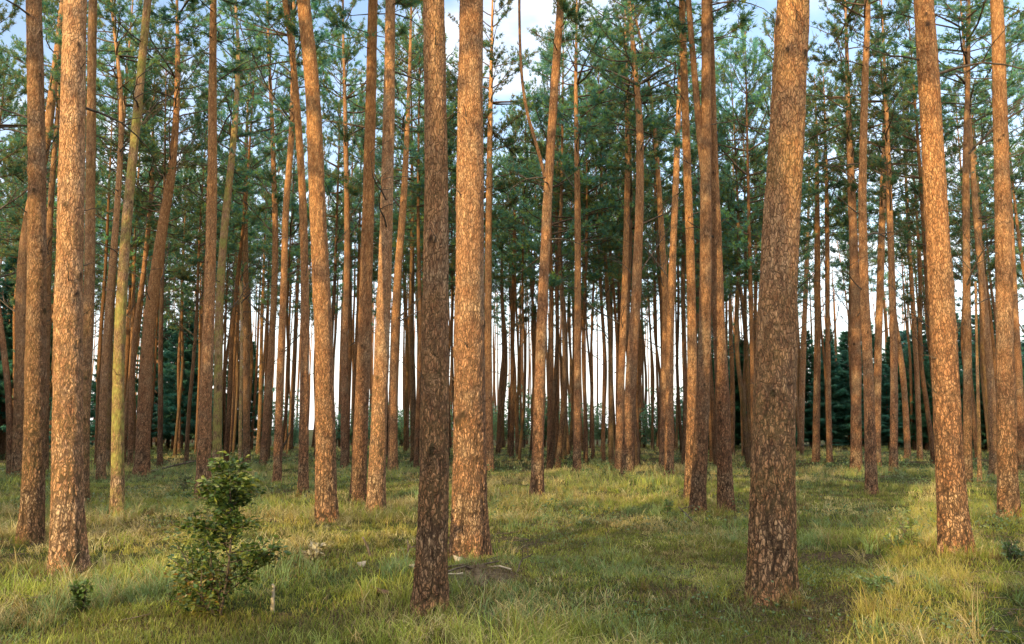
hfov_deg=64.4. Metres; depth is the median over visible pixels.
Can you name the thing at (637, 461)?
pine tree
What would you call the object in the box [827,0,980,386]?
pine tree
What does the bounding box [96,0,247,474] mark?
pine tree
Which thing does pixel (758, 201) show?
pine tree
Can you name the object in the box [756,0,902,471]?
pine tree
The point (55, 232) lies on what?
pine tree
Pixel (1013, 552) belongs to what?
plant
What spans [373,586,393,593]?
bark chip
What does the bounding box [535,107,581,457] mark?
pine tree
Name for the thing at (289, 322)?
pine tree
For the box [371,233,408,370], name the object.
pine tree
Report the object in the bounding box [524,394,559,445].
shrub
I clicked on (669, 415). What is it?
pine tree
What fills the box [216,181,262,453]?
pine tree
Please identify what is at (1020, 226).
pine tree
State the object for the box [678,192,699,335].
pine tree
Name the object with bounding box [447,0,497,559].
pine tree
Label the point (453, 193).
pine tree
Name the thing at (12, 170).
pine tree
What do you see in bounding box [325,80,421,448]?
pine tree
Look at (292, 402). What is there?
pine tree
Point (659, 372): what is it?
pine tree
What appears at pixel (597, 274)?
pine tree
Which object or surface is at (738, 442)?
spruce tree
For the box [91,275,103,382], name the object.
pine tree
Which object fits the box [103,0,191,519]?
pine tree
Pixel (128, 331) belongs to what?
pine tree
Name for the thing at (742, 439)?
pine tree
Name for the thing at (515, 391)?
pine tree
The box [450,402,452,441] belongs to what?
shrub
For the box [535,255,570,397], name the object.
pine tree
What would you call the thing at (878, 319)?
pine tree
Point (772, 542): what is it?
pine tree
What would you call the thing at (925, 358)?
spruce tree
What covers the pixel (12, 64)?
pine tree
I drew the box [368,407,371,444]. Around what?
shrub
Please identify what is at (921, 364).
pine tree
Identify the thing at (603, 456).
pine tree
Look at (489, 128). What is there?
pine tree
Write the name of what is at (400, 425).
shrub
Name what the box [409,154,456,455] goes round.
pine tree
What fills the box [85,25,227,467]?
pine tree
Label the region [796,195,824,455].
pine tree
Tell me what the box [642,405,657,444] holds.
shrub
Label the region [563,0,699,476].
pine tree
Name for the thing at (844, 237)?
pine tree
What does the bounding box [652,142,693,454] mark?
pine tree
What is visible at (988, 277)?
pine tree
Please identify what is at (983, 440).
spruce tree
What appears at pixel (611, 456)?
pine tree
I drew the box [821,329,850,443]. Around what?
spruce tree
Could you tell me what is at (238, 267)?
pine tree
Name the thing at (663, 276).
pine tree
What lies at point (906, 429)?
pine tree
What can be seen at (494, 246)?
pine tree
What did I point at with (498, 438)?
pine tree
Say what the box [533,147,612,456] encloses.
pine tree
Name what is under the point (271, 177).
pine tree
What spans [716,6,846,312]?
pine tree
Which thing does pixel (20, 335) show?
pine tree
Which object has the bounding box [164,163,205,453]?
pine tree
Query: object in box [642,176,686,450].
pine tree
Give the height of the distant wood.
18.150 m
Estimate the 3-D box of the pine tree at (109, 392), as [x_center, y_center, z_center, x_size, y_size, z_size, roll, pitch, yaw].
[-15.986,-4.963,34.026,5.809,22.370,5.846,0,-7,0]
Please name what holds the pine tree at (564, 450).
on the ground at (1013, 625)
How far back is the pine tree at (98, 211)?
50.70 m
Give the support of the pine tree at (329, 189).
on the ground at (1013, 625)
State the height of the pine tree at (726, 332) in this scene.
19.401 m
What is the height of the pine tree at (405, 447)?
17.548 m
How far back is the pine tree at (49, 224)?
29.44 m
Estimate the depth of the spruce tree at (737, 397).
57.45 m
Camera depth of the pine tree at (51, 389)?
44.59 m
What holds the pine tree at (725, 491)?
on the ground at (1013, 625)
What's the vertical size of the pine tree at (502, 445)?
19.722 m
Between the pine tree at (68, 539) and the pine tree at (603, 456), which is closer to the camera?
the pine tree at (68, 539)
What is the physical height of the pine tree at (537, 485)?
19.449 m
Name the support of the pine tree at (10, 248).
on the ground at (1013, 625)
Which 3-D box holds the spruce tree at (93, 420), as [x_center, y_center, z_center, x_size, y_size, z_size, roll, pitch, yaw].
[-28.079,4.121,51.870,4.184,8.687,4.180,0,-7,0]
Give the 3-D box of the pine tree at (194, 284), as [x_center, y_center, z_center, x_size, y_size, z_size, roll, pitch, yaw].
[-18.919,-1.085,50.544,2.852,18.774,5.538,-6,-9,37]
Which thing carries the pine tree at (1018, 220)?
on the ground at (1013, 625)
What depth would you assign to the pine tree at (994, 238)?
47.39 m
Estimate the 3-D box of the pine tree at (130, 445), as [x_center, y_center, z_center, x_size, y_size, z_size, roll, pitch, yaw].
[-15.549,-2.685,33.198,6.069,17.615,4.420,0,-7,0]
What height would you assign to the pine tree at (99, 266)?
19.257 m
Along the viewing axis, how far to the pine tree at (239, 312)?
49.33 m
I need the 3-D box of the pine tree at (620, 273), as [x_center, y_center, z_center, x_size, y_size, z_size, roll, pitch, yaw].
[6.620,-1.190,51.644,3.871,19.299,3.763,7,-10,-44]
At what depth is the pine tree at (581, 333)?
49.35 m
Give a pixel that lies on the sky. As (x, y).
(533, 12)
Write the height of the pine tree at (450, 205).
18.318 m
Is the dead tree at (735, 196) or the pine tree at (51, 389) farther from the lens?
the pine tree at (51, 389)
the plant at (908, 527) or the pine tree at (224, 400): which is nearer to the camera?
the plant at (908, 527)
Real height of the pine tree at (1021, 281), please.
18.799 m
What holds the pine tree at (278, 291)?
on the ground at (1013, 625)
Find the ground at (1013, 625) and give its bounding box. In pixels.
[0,430,1023,643]
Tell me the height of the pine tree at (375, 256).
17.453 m
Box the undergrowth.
[0,447,1023,643]
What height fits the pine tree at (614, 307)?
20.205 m
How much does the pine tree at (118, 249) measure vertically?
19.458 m
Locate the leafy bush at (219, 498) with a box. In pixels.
[155,451,291,619]
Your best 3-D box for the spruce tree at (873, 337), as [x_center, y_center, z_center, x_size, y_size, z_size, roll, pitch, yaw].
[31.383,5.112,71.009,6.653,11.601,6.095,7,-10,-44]
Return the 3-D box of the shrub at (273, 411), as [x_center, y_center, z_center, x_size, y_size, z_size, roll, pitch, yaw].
[-17.978,7.272,62.659,3.588,4.951,3.478,0,-7,0]
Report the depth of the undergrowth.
19.50 m
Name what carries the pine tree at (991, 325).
on the ground at (1013, 625)
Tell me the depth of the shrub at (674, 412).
59.69 m
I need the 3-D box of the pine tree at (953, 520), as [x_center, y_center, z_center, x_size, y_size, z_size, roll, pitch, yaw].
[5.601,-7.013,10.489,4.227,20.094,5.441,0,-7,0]
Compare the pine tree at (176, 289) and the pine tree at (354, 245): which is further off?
the pine tree at (354, 245)
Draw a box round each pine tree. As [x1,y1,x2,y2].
[0,0,56,543]
[0,0,58,476]
[0,0,160,476]
[0,4,117,472]
[0,46,26,292]
[0,59,26,268]
[0,81,121,311]
[0,98,56,459]
[0,129,56,396]
[0,132,107,348]
[0,145,49,453]
[0,172,20,273]
[1,157,26,314]
[5,164,85,324]
[14,177,57,347]
[42,0,140,506]
[42,0,208,479]
[46,0,157,575]
[46,40,162,464]
[46,69,200,463]
[46,152,85,418]
[49,234,84,450]
[51,121,124,335]
[55,150,122,324]
[83,219,141,318]
[83,239,103,312]
[84,142,121,333]
[84,184,115,447]
[84,199,118,349]
[85,0,206,468]
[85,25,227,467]
[85,50,201,467]
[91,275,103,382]
[94,46,186,461]
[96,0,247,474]
[98,169,171,454]
[100,170,152,343]
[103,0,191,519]
[119,182,177,336]
[119,221,171,444]
[132,0,267,499]
[132,146,178,344]
[132,162,186,426]
[135,141,219,456]
[136,87,269,464]
[155,226,188,446]
[162,0,287,472]
[163,126,240,343]
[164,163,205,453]
[164,213,194,449]
[166,169,199,342]
[168,167,232,454]
[172,167,242,365]
[177,96,256,330]
[178,1,328,465]
[179,0,356,481]
[194,55,295,462]
[198,157,254,405]
[200,22,288,461]
[201,204,262,360]
[214,144,269,441]
[216,169,259,449]
[216,179,269,454]
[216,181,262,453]
[223,205,267,416]
[227,170,281,407]
[227,201,278,451]
[231,114,307,459]
[244,0,354,496]
[248,136,334,445]
[248,157,289,454]
[248,202,300,425]
[249,93,309,457]
[250,217,280,449]
[251,238,293,437]
[254,231,309,386]
[269,0,339,523]
[271,144,309,453]
[271,166,327,450]
[275,36,381,338]
[290,129,361,456]
[291,223,336,374]
[295,0,423,469]
[308,173,341,327]
[310,223,341,447]
[322,0,422,501]
[323,17,456,462]
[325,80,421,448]
[327,89,380,456]
[328,162,377,450]
[328,192,357,362]
[336,112,408,326]
[342,0,458,470]
[343,138,407,359]
[351,4,498,469]
[352,193,377,330]
[354,107,421,457]
[354,127,405,332]
[365,0,423,513]
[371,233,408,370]
[376,174,449,452]
[392,120,423,457]
[392,199,416,378]
[395,190,421,446]
[397,98,456,329]
[397,121,454,331]
[397,161,455,326]
[398,104,508,289]
[398,127,504,423]
[400,213,415,447]
[406,208,421,343]
[408,57,532,344]
[409,0,460,615]
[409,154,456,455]
[446,0,566,470]
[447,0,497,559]
[448,174,454,449]
[450,104,506,297]
[453,167,511,339]
[484,38,634,470]
[484,44,598,464]
[484,79,567,459]
[484,100,537,456]
[484,153,532,453]
[484,155,532,453]
[484,211,508,342]
[484,239,504,362]
[492,110,538,459]
[492,193,517,448]
[492,250,523,400]
[493,124,563,456]
[493,232,536,428]
[498,184,547,420]
[499,182,529,449]
[499,216,536,447]
[505,0,609,496]
[508,111,598,461]
[509,143,540,354]
[511,0,612,468]
[511,0,654,472]
[517,122,571,454]
[530,202,574,425]
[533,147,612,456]
[535,73,623,464]
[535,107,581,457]
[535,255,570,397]
[538,45,650,465]
[538,75,661,463]
[555,2,718,469]
[562,160,595,450]
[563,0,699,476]
[565,244,602,448]
[566,141,617,457]
[567,2,699,466]
[568,234,590,450]
[569,71,668,407]
[574,0,737,476]
[579,0,700,470]
[581,121,645,343]
[584,173,622,454]
[592,146,667,456]
[595,180,625,449]
[598,0,733,501]
[599,99,657,435]
[603,174,646,362]
[603,214,652,397]
[604,85,685,356]
[622,209,665,449]
[631,224,651,447]
[631,232,658,447]
[642,139,681,368]
[642,163,681,439]
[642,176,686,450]
[642,193,660,449]
[642,234,657,445]
[643,103,753,408]
[644,47,747,463]
[646,0,756,511]
[651,207,695,449]
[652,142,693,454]
[653,114,757,461]
[657,161,734,351]
[662,65,760,466]
[668,14,809,445]
[675,275,698,379]
[677,0,774,515]
[678,45,818,466]
[678,123,734,363]
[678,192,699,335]
[679,222,699,352]
[697,162,743,454]
[698,108,819,454]
[711,296,748,337]
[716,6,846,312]
[719,124,762,455]
[721,176,760,394]
[722,245,757,339]
[733,139,766,363]
[741,198,760,366]
[742,68,810,327]
[743,0,818,606]
[749,154,767,288]
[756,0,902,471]
[796,148,845,450]
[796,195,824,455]
[796,208,822,436]
[797,65,892,461]
[797,222,836,372]
[797,264,812,355]
[800,173,839,416]
[802,60,899,461]
[804,0,911,494]
[804,0,947,470]
[805,26,925,465]
[805,71,916,379]
[813,125,885,336]
[820,192,876,394]
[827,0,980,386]
[828,0,1023,484]
[832,251,876,445]
[833,188,858,365]
[842,46,948,460]
[851,0,1023,556]
[856,123,957,458]
[857,83,982,463]
[868,203,908,362]
[868,211,922,450]
[870,0,1023,476]
[895,181,927,449]
[895,196,960,322]
[896,175,932,405]
[897,238,957,329]
[912,0,1023,470]
[919,79,1023,418]
[922,186,988,452]
[941,74,1017,457]
[947,0,1023,517]
[947,127,1016,390]
[950,198,994,341]
[951,144,1023,343]
[951,193,995,451]
[958,208,1020,325]
[970,106,1023,312]
[971,175,1023,367]
[972,43,1023,332]
[1014,144,1023,307]
[1014,208,1023,299]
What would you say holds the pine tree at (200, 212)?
on the ground at (1013, 625)
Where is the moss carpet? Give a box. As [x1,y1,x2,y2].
[0,478,1023,643]
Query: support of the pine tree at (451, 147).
on the ground at (1013, 625)
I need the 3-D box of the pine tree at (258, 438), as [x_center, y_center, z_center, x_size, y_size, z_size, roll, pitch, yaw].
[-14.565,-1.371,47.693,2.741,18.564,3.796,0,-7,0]
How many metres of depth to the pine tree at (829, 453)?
36.16 m
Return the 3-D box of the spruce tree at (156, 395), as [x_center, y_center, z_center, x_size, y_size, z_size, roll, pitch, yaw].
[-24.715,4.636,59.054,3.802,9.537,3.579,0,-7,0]
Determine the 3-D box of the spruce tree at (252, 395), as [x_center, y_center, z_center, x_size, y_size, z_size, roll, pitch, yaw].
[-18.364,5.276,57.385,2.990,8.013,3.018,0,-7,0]
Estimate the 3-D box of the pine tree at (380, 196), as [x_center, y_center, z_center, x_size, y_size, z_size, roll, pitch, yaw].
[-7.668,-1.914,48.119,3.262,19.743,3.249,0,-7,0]
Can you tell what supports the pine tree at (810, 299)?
on the ground at (1013, 625)
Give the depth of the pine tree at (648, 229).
45.19 m
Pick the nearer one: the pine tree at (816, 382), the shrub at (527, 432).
the pine tree at (816, 382)
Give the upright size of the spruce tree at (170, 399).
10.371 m
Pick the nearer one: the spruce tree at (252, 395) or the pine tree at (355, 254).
the pine tree at (355, 254)
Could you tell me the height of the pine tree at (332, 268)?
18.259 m
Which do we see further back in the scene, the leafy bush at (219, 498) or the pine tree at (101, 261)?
the pine tree at (101, 261)
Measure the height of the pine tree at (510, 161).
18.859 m
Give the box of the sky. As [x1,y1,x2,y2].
[0,0,1023,429]
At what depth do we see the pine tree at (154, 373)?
44.43 m
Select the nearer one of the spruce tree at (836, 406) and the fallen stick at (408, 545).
the fallen stick at (408, 545)
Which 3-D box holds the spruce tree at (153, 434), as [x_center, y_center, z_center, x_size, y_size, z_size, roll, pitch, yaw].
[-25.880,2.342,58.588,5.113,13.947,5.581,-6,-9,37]
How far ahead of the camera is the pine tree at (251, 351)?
51.81 m
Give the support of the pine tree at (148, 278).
on the ground at (1013, 625)
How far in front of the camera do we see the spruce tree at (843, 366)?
58.34 m
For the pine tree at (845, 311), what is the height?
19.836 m
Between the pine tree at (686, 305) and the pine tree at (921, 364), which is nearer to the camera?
the pine tree at (921, 364)
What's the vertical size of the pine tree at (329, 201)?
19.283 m
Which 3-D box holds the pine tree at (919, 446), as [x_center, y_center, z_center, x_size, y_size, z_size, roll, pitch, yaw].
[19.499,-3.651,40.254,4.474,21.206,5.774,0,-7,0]
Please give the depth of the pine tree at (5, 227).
51.88 m
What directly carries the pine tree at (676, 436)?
on the ground at (1013, 625)
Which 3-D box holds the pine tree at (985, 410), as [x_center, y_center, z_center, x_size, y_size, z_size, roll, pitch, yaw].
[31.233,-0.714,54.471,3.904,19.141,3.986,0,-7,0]
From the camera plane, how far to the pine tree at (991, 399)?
27.82 m
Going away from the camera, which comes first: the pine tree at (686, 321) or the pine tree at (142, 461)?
the pine tree at (142, 461)
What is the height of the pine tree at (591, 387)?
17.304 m
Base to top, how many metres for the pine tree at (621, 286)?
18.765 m
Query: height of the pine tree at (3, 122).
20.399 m
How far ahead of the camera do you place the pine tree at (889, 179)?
30.00 m
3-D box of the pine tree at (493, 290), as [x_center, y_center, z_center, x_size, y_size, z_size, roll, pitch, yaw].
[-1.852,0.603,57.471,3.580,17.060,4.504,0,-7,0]
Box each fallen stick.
[362,537,370,558]
[406,538,415,556]
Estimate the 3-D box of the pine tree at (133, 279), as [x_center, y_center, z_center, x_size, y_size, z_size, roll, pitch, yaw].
[-17.716,-2.890,37.087,5.960,19.056,5.942,0,-7,0]
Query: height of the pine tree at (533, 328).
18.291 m
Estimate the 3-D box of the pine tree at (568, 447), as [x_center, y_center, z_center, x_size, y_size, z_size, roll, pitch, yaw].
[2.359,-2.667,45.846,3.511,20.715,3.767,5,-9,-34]
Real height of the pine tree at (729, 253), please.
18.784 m
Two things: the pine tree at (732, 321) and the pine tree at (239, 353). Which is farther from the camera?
the pine tree at (732, 321)
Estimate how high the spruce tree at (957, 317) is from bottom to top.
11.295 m
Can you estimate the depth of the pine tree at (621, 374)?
30.36 m
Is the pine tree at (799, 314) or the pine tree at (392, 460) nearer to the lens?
the pine tree at (392, 460)
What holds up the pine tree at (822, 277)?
on the ground at (1013, 625)
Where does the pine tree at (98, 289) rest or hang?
on the ground at (1013, 625)
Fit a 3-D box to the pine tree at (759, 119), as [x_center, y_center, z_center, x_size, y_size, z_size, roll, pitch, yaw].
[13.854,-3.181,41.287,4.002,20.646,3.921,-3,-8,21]
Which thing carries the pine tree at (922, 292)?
on the ground at (1013, 625)
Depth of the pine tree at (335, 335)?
60.13 m
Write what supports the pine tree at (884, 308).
on the ground at (1013, 625)
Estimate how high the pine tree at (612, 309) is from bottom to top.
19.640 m
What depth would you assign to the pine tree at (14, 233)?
44.78 m
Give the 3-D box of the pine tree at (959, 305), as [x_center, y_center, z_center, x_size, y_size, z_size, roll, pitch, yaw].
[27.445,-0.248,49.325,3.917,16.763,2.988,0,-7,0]
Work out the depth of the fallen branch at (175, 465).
28.09 m
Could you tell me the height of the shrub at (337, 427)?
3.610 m
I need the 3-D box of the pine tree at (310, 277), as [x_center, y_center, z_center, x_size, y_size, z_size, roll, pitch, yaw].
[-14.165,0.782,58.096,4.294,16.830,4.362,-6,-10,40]
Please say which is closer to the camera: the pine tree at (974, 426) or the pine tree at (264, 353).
the pine tree at (974, 426)
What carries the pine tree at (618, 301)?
on the ground at (1013, 625)
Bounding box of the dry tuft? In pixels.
[298,540,326,564]
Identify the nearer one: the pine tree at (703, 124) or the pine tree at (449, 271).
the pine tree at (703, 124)
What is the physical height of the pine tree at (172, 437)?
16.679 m
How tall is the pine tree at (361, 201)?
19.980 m
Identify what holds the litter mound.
on the ground at (1013, 625)
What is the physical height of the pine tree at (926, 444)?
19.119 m
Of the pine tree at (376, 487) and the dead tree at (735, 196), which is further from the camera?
the dead tree at (735, 196)
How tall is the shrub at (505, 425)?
4.171 m
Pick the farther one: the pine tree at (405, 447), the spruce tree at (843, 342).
the spruce tree at (843, 342)
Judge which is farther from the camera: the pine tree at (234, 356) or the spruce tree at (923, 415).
the spruce tree at (923, 415)
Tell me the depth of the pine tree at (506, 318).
61.47 m
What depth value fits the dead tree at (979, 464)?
24.57 m
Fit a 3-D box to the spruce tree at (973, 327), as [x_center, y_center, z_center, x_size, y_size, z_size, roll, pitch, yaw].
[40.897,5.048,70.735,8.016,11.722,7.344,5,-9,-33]
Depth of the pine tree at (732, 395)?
48.45 m
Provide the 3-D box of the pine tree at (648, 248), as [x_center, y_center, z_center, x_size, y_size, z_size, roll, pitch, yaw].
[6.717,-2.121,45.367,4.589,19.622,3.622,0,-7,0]
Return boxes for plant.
[68,579,94,611]
[176,472,192,490]
[662,499,673,514]
[856,573,898,595]
[881,531,907,548]
[892,516,923,547]
[1001,540,1023,562]
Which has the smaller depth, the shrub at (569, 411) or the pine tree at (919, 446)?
the pine tree at (919, 446)
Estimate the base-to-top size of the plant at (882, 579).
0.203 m
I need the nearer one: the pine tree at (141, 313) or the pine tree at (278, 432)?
the pine tree at (278, 432)
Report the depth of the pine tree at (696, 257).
37.74 m
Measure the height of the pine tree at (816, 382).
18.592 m
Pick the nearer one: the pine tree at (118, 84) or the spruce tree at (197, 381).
the pine tree at (118, 84)
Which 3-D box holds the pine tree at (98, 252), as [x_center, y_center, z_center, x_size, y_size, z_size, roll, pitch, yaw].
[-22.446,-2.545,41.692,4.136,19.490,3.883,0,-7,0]
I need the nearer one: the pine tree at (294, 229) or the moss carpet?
the moss carpet
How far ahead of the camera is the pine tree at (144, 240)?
49.73 m
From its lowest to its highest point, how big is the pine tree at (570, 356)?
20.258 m
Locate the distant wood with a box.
[50,242,913,446]
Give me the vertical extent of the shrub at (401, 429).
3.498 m
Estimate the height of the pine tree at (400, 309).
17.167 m
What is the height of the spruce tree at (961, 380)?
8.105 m
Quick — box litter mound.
[413,558,543,586]
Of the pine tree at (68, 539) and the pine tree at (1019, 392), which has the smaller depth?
the pine tree at (68, 539)
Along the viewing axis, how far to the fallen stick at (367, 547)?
9.43 m
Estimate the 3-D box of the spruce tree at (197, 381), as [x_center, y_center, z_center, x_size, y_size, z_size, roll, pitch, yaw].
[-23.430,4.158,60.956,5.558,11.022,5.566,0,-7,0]
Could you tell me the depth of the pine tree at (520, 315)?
59.02 m
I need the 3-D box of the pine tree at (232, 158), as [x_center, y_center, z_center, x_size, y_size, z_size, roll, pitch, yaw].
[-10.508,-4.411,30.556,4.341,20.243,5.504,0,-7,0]
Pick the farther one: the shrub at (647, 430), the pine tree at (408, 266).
the shrub at (647, 430)
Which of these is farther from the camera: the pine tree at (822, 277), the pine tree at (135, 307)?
the pine tree at (135, 307)
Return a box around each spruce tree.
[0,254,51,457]
[49,383,95,448]
[50,321,52,371]
[90,310,137,427]
[135,274,184,447]
[152,298,212,449]
[152,322,189,447]
[165,310,226,446]
[211,331,255,449]
[236,341,264,436]
[675,329,737,445]
[680,323,733,391]
[728,335,741,445]
[729,340,749,436]
[729,353,746,444]
[795,330,845,447]
[795,407,811,446]
[795,413,806,445]
[804,368,825,441]
[805,341,850,447]
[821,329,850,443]
[821,350,863,446]
[836,331,873,425]
[839,322,885,442]
[862,336,927,448]
[862,364,912,448]
[881,317,962,447]
[899,330,910,361]
[909,366,933,450]
[956,313,975,439]
[956,320,981,438]
[959,358,962,419]
[960,308,1023,445]
[962,356,986,447]
[971,314,984,444]
[1020,325,1023,379]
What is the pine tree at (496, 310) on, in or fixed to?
on the ground at (1013, 625)
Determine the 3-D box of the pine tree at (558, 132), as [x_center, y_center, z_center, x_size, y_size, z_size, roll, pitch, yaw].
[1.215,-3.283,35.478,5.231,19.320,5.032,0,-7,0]
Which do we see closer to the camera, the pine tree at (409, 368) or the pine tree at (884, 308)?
the pine tree at (409, 368)
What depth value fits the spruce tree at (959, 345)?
62.41 m
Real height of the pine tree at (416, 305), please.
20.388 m
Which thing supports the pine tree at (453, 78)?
on the ground at (1013, 625)
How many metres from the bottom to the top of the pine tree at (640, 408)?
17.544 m
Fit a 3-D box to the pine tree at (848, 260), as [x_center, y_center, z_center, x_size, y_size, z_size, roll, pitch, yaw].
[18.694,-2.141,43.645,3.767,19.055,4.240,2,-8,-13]
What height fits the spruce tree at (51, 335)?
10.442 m
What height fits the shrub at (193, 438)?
4.560 m
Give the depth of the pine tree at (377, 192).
43.33 m
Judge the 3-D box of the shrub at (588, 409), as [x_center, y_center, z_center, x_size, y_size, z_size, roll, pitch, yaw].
[6.189,8.140,64.739,2.987,3.524,2.820,6,-9,-38]
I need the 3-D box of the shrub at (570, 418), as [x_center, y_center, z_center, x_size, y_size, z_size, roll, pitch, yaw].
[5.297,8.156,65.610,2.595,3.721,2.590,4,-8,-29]
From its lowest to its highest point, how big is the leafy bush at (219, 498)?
1.374 m
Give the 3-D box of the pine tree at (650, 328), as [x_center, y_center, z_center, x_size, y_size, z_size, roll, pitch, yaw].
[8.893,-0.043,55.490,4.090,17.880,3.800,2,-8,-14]
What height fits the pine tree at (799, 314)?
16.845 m
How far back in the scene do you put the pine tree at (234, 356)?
46.63 m
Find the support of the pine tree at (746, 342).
on the ground at (1013, 625)
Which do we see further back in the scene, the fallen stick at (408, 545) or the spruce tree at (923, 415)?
the spruce tree at (923, 415)
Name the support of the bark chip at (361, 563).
on the ground at (1013, 625)
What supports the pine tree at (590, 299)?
on the ground at (1013, 625)
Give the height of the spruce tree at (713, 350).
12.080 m
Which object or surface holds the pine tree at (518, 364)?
on the ground at (1013, 625)
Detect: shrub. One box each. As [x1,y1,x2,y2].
[183,389,222,442]
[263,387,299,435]
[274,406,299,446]
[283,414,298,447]
[334,402,351,445]
[338,410,368,443]
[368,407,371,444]
[388,402,409,445]
[398,409,409,446]
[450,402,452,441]
[493,401,525,444]
[493,405,506,440]
[504,382,546,448]
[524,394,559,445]
[544,393,570,432]
[560,401,595,438]
[568,403,607,443]
[587,402,615,441]
[639,408,648,444]
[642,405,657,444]
[643,387,682,443]
[654,386,682,433]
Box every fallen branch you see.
[151,460,195,471]
[282,431,290,452]
[517,540,534,571]
[679,505,693,521]
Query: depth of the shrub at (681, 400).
62.72 m
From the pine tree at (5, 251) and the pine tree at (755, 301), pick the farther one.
the pine tree at (755, 301)
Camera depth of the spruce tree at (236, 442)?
57.89 m
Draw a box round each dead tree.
[238,252,287,464]
[723,113,766,313]
[956,264,1023,480]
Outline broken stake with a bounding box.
[270,584,274,612]
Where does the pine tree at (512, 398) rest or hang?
on the ground at (1013, 625)
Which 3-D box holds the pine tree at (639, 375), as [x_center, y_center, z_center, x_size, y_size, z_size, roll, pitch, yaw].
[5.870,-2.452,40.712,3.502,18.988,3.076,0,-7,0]
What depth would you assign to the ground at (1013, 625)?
8.62 m
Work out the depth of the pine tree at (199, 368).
45.98 m
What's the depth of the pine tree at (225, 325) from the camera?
43.08 m
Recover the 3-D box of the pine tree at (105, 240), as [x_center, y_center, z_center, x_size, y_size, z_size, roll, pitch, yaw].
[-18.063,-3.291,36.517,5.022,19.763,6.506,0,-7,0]
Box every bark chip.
[357,561,365,566]
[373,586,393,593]
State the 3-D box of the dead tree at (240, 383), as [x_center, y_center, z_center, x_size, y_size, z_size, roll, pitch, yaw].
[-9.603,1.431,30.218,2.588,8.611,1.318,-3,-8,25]
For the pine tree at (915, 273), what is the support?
on the ground at (1013, 625)
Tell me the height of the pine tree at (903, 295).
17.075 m
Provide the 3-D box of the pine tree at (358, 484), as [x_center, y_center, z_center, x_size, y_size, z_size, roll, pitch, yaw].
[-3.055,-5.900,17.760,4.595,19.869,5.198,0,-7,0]
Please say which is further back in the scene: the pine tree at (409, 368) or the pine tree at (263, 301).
the pine tree at (409, 368)
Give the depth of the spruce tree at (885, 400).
54.80 m
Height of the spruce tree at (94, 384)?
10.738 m
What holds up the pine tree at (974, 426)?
on the ground at (1013, 625)
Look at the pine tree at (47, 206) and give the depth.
39.17 m
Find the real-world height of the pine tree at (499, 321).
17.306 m
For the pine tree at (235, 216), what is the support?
on the ground at (1013, 625)
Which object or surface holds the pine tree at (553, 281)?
on the ground at (1013, 625)
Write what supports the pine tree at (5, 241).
on the ground at (1013, 625)
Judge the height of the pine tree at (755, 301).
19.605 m
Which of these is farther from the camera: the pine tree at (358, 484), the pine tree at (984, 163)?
the pine tree at (984, 163)
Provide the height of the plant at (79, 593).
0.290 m
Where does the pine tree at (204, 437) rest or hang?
on the ground at (1013, 625)
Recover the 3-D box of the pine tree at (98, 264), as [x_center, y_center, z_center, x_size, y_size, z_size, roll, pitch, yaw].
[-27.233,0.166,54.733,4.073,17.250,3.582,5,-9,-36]
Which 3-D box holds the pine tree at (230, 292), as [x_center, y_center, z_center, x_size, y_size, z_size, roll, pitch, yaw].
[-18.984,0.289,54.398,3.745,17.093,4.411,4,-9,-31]
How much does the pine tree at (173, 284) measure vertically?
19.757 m
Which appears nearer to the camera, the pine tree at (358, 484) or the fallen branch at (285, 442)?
the pine tree at (358, 484)
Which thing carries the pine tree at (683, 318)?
on the ground at (1013, 625)
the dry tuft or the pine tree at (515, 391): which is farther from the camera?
the pine tree at (515, 391)
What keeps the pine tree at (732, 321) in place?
on the ground at (1013, 625)
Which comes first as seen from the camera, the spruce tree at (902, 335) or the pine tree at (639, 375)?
the pine tree at (639, 375)
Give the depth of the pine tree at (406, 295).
60.17 m
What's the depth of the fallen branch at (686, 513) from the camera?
13.68 m
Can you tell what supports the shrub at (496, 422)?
on the ground at (1013, 625)
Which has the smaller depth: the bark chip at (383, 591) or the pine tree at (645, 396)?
the bark chip at (383, 591)
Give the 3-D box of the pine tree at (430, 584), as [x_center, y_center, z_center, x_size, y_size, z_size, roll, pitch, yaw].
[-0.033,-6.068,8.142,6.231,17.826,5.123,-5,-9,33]
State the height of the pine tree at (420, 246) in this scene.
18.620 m
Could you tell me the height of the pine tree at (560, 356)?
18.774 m
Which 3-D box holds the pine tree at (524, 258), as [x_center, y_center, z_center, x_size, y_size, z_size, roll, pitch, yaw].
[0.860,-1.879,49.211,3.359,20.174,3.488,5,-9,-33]
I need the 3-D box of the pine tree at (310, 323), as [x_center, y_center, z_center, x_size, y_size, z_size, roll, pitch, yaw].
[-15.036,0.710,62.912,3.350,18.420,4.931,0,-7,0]
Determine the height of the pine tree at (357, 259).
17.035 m
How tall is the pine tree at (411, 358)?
20.148 m
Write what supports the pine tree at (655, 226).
on the ground at (1013, 625)
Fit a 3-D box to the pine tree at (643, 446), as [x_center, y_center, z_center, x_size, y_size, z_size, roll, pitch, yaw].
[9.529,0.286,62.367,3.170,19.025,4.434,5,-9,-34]
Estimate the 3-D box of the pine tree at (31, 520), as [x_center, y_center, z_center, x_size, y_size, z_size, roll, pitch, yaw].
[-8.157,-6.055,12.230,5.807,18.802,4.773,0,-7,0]
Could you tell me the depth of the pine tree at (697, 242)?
42.44 m
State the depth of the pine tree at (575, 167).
28.72 m
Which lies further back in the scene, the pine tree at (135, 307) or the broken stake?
the pine tree at (135, 307)
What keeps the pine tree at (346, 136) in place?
on the ground at (1013, 625)

